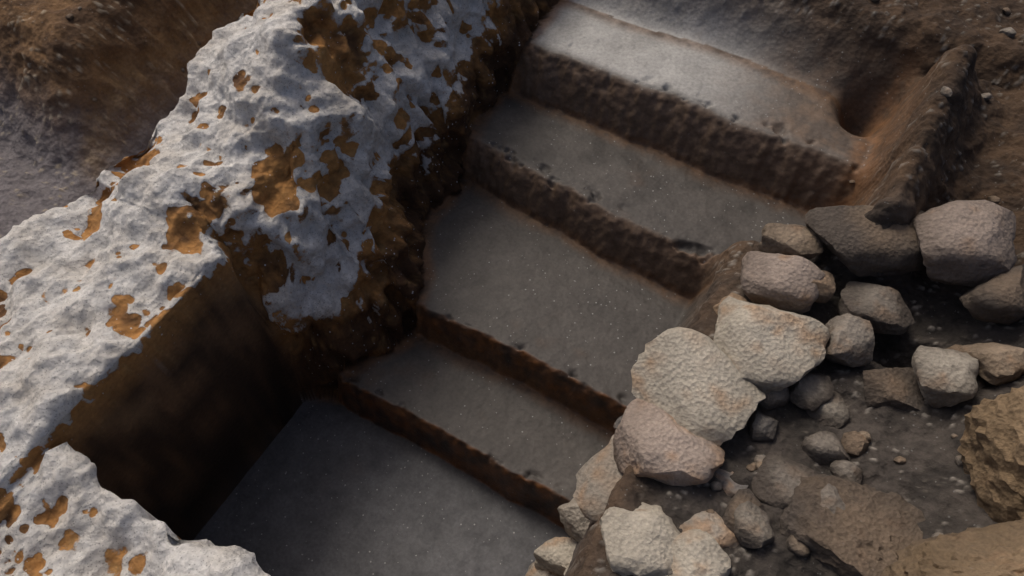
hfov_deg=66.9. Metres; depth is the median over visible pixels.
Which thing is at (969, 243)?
loose stones
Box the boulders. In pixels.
[780,264,1023,575]
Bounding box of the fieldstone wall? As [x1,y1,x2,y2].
[525,223,830,575]
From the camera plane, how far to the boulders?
2.76 m
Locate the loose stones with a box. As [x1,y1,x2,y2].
[747,200,1023,508]
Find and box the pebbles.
[65,0,1016,557]

